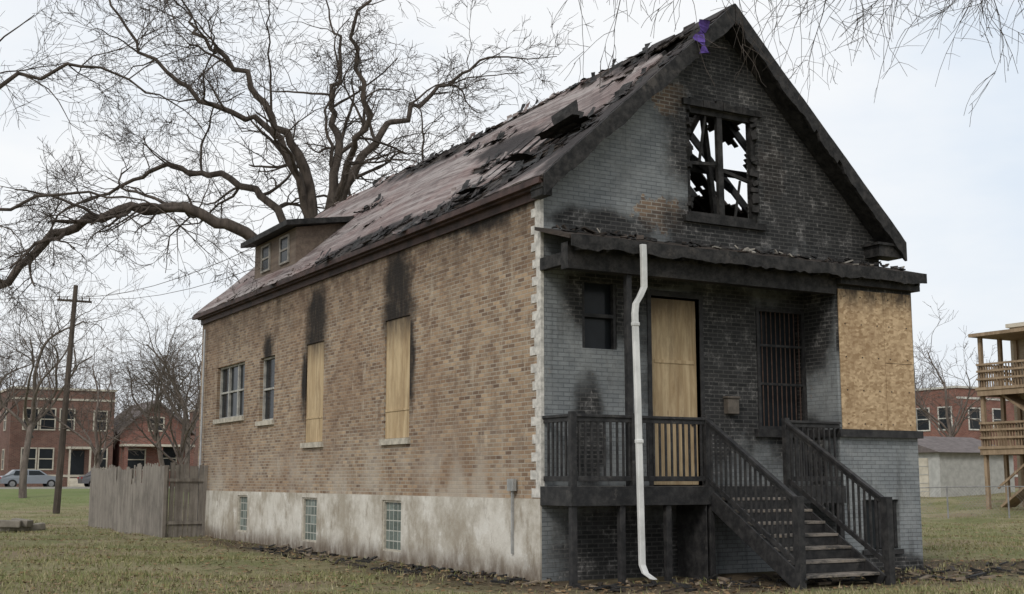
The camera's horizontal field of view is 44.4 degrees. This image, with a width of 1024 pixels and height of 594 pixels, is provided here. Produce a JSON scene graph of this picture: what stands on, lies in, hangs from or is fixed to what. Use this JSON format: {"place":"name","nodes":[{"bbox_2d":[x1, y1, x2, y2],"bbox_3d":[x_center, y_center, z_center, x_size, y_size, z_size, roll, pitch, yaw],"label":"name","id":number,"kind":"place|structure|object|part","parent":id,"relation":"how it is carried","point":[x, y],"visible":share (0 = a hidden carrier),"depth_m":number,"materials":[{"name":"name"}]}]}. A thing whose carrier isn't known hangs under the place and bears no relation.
{"place":"outdoors","nodes":[
{"label":"outdoors","id":0,"kind":"place"},
{"bbox_2d":[0,469,55,486],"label":"parked car","id":1,"kind":"object","parent":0,"point":[10,478],"visible":0.81,"depth_m":95.47,"materials":[{"name":"paint"}]},
{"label":"windows","id":2,"kind":"part","parent":1,"relation":"part of","materials":[{"name":"black glass"}]},
{"bbox_2d":[0,486,174,488],"bbox_3d":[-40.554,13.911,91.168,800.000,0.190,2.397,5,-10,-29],"label":"sidewalk","id":3,"kind":"structure","parent":0,"point":[49,487],"depth_m":94.20,"materials":[{"name":"concrete"}]},
{"bbox_2d":[77,471,135,486],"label":"parked car","id":4,"kind":"object","parent":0,"point":[85,480],"visible":0.28,"depth_m":97.48,"materials":[{"name":"paint"}]},
{"bbox_2d":[0,488,1023,593],"bbox_3d":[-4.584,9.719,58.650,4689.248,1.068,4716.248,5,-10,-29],"label":"ground","id":5,"kind":"structure","parent":0,"point":[73,495],"depth_m":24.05,"materials":[{"name":"green plant"}]},
{"bbox_2d":[0,518,45,531],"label":"rubble pile","id":6,"kind":"object","parent":5,"relation":"on","point":[15,524],"visible":0.91,"depth_m":38.80,"materials":[{"name":"concrete"}]},
{"bbox_2d":[3,343,77,387],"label":"bare tree","id":7,"kind":"object","parent":5,"relation":"on","point":[32,375],"visible":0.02,"depth_m":147.64,"materials":[{"name":"brown plant"}]},
{"bbox_2d":[0,316,94,422],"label":"bare tree","id":8,"kind":"object","parent":5,"relation":"on","point":[6,401],"visible":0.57,"depth_m":104.35,"materials":[{"name":"brown plant"}]},
{"bbox_2d":[0,386,116,486],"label":"brick apartment building","id":9,"kind":"structure","parent":5,"relation":"on","point":[43,453],"depth_m":108.56,"materials":[{"name":"brick"}]},
{"bbox_2d":[0,247,155,497],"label":"bare tree","id":10,"kind":"object","parent":5,"relation":"on","point":[29,429],"visible":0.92,"depth_m":73.92,"materials":[{"name":"brown plant"}]},
{"bbox_2d":[30,339,131,408],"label":"bare tree","id":11,"kind":"object","parent":5,"relation":"on","point":[86,374],"visible":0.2,"depth_m":137.37,"materials":[{"name":"brown plant"}]},
{"bbox_2d":[0,307,170,467],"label":"bare tree","id":12,"kind":"object","parent":5,"relation":"on","point":[98,456],"visible":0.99,"depth_m":59.80,"materials":[{"name":"brown plant"}]},
{"bbox_2d":[0,0,282,329],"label":"bare tree","id":13,"kind":"object","parent":5,"relation":"on","point":[31,77],"visible":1,"depth_m":29.71,"materials":[{"name":"brown plant"}]},
{"bbox_2d":[82,271,201,477],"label":"bare tree","id":14,"kind":"object","parent":5,"relation":"on","point":[184,376],"visible":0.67,"depth_m":84.20,"materials":[{"name":"brown plant"}]},
{"bbox_2d":[88,462,207,537],"bbox_3d":[-11.883,6.465,40.187,1.240,2.208,10.410,5,-10,-29],"label":"wooden fence","id":15,"kind":"object","parent":5,"relation":"on","point":[121,500],"visible":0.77,"depth_m":36.80,"materials":[{"name":"grey wood"}]},
{"bbox_2d":[98,325,202,464],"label":"bare tree","id":16,"kind":"object","parent":5,"relation":"on","point":[179,453],"visible":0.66,"depth_m":64.86,"materials":[{"name":"brown plant"}]},
{"bbox_2d":[99,280,203,465],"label":"bare tree","id":17,"kind":"object","parent":5,"relation":"on","point":[157,437],"visible":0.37,"depth_m":86.72,"materials":[{"name":"brown plant"}]},
{"bbox_2d":[112,400,194,485],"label":"brick bungalow","id":18,"kind":"object","parent":5,"relation":"on","point":[130,459],"visible":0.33,"depth_m":112.81,"materials":[{"name":"brick"}]},
{"bbox_2d":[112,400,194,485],"bbox_3d":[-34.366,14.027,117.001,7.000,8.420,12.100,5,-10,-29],"label":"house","id":19,"kind":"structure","parent":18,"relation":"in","point":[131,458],"depth_m":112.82,"materials":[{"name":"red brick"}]},
{"bbox_2d":[124,340,199,417],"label":"bare tree","id":20,"kind":"object","parent":5,"relation":"on","point":[174,390],"visible":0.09,"depth_m":133.23,"materials":[{"name":"brown plant"}]},
{"bbox_2d":[188,410,198,465],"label":"brick apartment building","id":21,"kind":"structure","parent":5,"relation":"on","point":[195,458],"depth_m":126.77,"materials":[{"name":"brick"}]},
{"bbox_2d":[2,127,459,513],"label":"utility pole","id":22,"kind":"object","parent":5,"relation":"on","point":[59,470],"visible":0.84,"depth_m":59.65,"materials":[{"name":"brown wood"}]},
{"bbox_2d":[0,0,593,392],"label":"bare tree","id":23,"kind":"object","parent":5,"relation":"on","point":[295,159],"visible":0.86,"depth_m":45.51,"materials":[{"name":"brown plant"}]},
{"bbox_2d":[205,491,541,581],"bbox_3d":[-4.313,5.262,28.450,0.280,1.600,19.700,5,-10,-29],"label":"foundation","id":24,"kind":"object","parent":5,"relation":"on","point":[469,534],"visible":0.8,"depth_m":24.14,"materials":[{"name":"concrete"}]},
{"bbox_2d":[238,495,400,551],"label":"glass block windows","id":25,"kind":"structure","parent":24,"relation":"on","point":[392,525],"depth_m":28.50,"materials":[{"name":"glass"}]},
{"bbox_2d":[198,201,539,498],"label":"side wall","id":26,"kind":"structure","parent":24,"relation":"on","point":[461,298],"depth_m":25.11,"materials":[{"name":"brick"}]},
{"bbox_2d":[197,330,205,519],"bbox_3d":[-9.088,3.932,36.653,0.218,6.000,0.400,5,-10,-29],"label":"downspout","id":27,"kind":"object","parent":26,"relation":"attached to","point":[202,400],"visible":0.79,"depth_m":36.76,"materials":[{"name":"white metal"}]},
{"bbox_2d":[219,356,274,420],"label":"sash windows","id":28,"kind":"structure","parent":26,"relation":"attached to","point":[232,391],"depth_m":34.52,"materials":[{"name":"paint"}]},
{"bbox_2d":[213,316,410,447],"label":"boarded windows","id":29,"kind":"structure","parent":26,"relation":"attached to","point":[397,381],"depth_m":25.56,"materials":[{"name":"brown wood"}]},
{"bbox_2d":[507,479,515,553],"bbox_3d":[-0.005,3.616,20.702,0.069,1.220,0.200,5,-10,-29],"label":"utility box","id":30,"kind":"object","parent":24,"relation":"attached to","point":[511,485],"visible":1,"depth_m":20.69,"materials":[{"name":"grey metal"}]},
{"bbox_2d":[0,518,1023,593],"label":"fallen leaves","id":31,"kind":"object","parent":5,"relation":"on","point":[606,590],"visible":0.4,"depth_m":20.39,"materials":[{"name":"brown plant"}]},
{"bbox_2d":[406,437,691,485],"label":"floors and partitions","id":32,"kind":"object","parent":5,"relation":"on","point":[659,485],"depth_m":21.75,"materials":[{"name":"brown wood"}]},
{"bbox_2d":[239,544,1023,592],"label":"fire debris","id":33,"kind":"object","parent":5,"relation":"on","point":[614,587],"visible":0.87,"depth_m":20.47,"materials":[{"name":"brown wood"}]},
{"bbox_2d":[542,35,881,581],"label":"front wall","id":34,"kind":"structure","parent":5,"relation":"on","point":[629,176],"depth_m":21.98,"materials":[{"name":"brick"}]},
{"bbox_2d":[530,199,544,497],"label":"painted corner quoins","id":35,"kind":"object","parent":34,"relation":"attached to","point":[537,348],"visible":0.98,"depth_m":20.45,"materials":[{"name":"white paint"}]},
{"bbox_2d":[646,289,704,485],"bbox_3d":[2.810,1.573,21.693,1.200,3.350,0.140,5,-10,-29],"label":"boarded door","id":36,"kind":"structure","parent":34,"relation":"attached to","point":[673,382],"depth_m":21.74,"materials":[{"name":"brown wood"}]},
{"bbox_2d":[682,97,766,230],"bbox_3d":[3.813,-2.414,22.844,1.860,2.313,0.245,5,-10,-29],"label":"burned gable window","id":37,"kind":"structure","parent":34,"relation":"attached to","point":[720,218],"depth_m":22.88,"materials":[{"name":"brown wood"}]},
{"bbox_2d":[723,396,740,413],"bbox_3d":[3.876,1.907,22.112,0.290,0.310,0.147,5,-10,-29],"label":"mailbox","id":38,"kind":"object","parent":34,"relation":"attached to","point":[731,404],"visible":1,"depth_m":22.06,"materials":[{"name":"metal"}]},
{"bbox_2d":[540,274,895,589],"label":"porch deck and stairs","id":39,"kind":"structure","parent":5,"relation":"on","point":[786,534],"depth_m":20.03,"materials":[{"name":"black wood"}]},
{"bbox_2d":[631,244,656,579],"bbox_3d":[2.108,1.724,19.647,0.305,5.260,0.413,5,-10,-29],"label":"downspout","id":40,"kind":"object","parent":39,"relation":"attached to","point":[635,325],"visible":1,"depth_m":19.69,"materials":[{"name":"white metal"}]},
{"bbox_2d":[551,0,1023,126],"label":"bare tree","id":41,"kind":"object","parent":5,"relation":"on","point":[871,8],"visible":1,"depth_m":14.32,"materials":[{"name":"brown plant"}]},
{"bbox_2d":[803,293,899,558],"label":"bay side walls","id":42,"kind":"structure","parent":5,"relation":"on","point":[821,359],"depth_m":22.80,"materials":[{"name":"grey brick"}]},
{"bbox_2d":[915,360,960,388],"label":"bare tree","id":43,"kind":"object","parent":5,"relation":"on","point":[930,380],"visible":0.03,"depth_m":136.00,"materials":[{"name":"brown plant"}]},
{"bbox_2d":[913,297,1009,438],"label":"bare tree","id":44,"kind":"object","parent":5,"relation":"on","point":[951,431],"visible":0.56,"depth_m":86.08,"materials":[{"name":"brown plant"}]},
{"bbox_2d":[918,436,1014,496],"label":"garage","id":45,"kind":"structure","parent":5,"relation":"on","point":[950,461],"depth_m":69.42,"materials":[{"name":"white paint"}]},
{"bbox_2d":[915,386,1017,487],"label":"brick apartment building","id":46,"kind":"structure","parent":5,"relation":"on","point":[966,429],"depth_m":106.57,"materials":[{"name":"red brick"}]},
{"bbox_2d":[920,486,1023,518],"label":"chain link fence","id":47,"kind":"object","parent":5,"relation":"on","point":[946,487],"visible":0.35,"depth_m":49.40,"materials":[{"name":"metal"}]},
{"bbox_2d":[968,322,1023,508],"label":"porch","id":48,"kind":"structure","parent":5,"relation":"on","point":[1003,388],"depth_m":55.59,"materials":[{"name":"beige wood"}]},
{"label":"rear walls","id":49,"kind":"object","parent":5,"relation":"on","visible":0},
{"bbox_2d":[192,176,542,324],"bbox_3d":[-1.006,-0.150,31.111,8.300,0.480,20.360,5,-10,-29],"label":"gutter and soffit","id":50,"kind":"object","parent":49,"relation":"attached to","point":[509,199],"visible":0.64,"depth_m":25.62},
{"bbox_2d":[199,14,721,313],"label":"roof deck","id":51,"kind":"structure","parent":49,"relation":"on","point":[647,73],"depth_m":25.58,"materials":[{"name":"black wood"}]},
{"bbox_2d":[240,216,353,279],"bbox_3d":[-5.880,-1.214,33.960,1.833,1.493,3.800,5,-10,-29],"label":"dormer","id":52,"kind":"object","parent":51,"relation":"on","point":[285,244],"visible":0.93,"depth_m":32.74,"materials":[{"name":"brown wood"}]},
{"bbox_2d":[193,5,730,315],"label":"roof shingles","id":53,"kind":"object","parent":51,"relation":"on","point":[432,185],"visible":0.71,"depth_m":27.28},
{"bbox_2d":[216,22,710,301],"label":"loose shingle flaps","id":54,"kind":"object","parent":51,"relation":"on","point":[569,118],"visible":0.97,"depth_m":24.51,"materials":[{"name":"brown wood"}]},
{"bbox_2d":[452,117,593,208],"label":"exposed roof boards","id":55,"kind":"object","parent":51,"relation":"on","point":[543,155],"visible":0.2,"depth_m":22.72,"materials":[{"name":"black wood"}]},
{"bbox_2d":[530,3,906,260],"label":"charred rake trim","id":56,"kind":"structure","parent":51,"relation":"attached to","point":[828,155],"depth_m":23.23,"materials":[{"name":"brown wood"}]},
{"bbox_2d":[693,19,709,52],"bbox_3d":[3.368,-4.597,22.191,0.311,0.620,0.156,5,-10,-29],"label":"purple cloth scrap","id":57,"kind":"object","parent":56,"relation":"attached to","point":[704,25],"visible":0.9,"depth_m":22.21,"materials":[{"name":"purple fabric"}]},
{"bbox_2d":[448,38,747,215],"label":"charred rafters","id":58,"kind":"object","parent":49,"relation":"attached to","point":[710,173],"visible":0.06,"depth_m":24.43,"materials":[{"name":"brown wood"}]},
{"bbox_2d":[651,24,840,217],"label":"roof deck","id":59,"kind":"structure","parent":49,"relation":"on","point":[698,180],"depth_m":26.57,"materials":[{"name":"black wood"}]},
{"bbox_2d":[382,32,742,212],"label":"roof shingles","id":60,"kind":"object","parent":59,"relation":"on","point":[740,210],"visible":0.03,"depth_m":27.04,"materials":[{"name":"black"}]},
{"bbox_2d":[0,0,1023,417],"label":"sky","id":61,"kind":"structure","parent":0,"point":[953,190],"materials":[{"name":"white"}]},
{"bbox_2d":[534,227,926,294],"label":"porch roof","id":62,"kind":"structure","parent":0,"point":[592,253],"depth_m":21.24,"materials":[{"name":"black wood"}]},
{"bbox_2d":[552,224,905,270],"bbox_3d":[4.027,-0.856,22.102,7.696,0.351,1.030,5,-10,-29],"label":"roof debris","id":63,"kind":"object","parent":62,"relation":"on","point":[576,229],"visible":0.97,"depth_m":21.82,"materials":[{"name":"brown wood"}]},
{"bbox_2d":[834,285,923,569],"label":"bay front wall","id":64,"kind":"structure","parent":0,"point":[887,467],"depth_m":22.79,"materials":[{"name":"grey brick"}]},
{"bbox_2d":[809,429,923,554],"bbox_3d":[6.500,3.563,22.952,2.070,2.215,0.887,5,-10,-29],"label":"bay sill and basement window","id":65,"kind":"structure","parent":64,"relation":"attached to","point":[877,433],"depth_m":22.61,"materials":[{"name":"black wood"}]},
{"bbox_2d":[837,289,916,430],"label":"bay osb panels","id":66,"kind":"object","parent":64,"relation":"attached to","point":[875,338],"visible":1,"depth_m":22.95,"materials":[{"name":"beige wood"}]}
]}

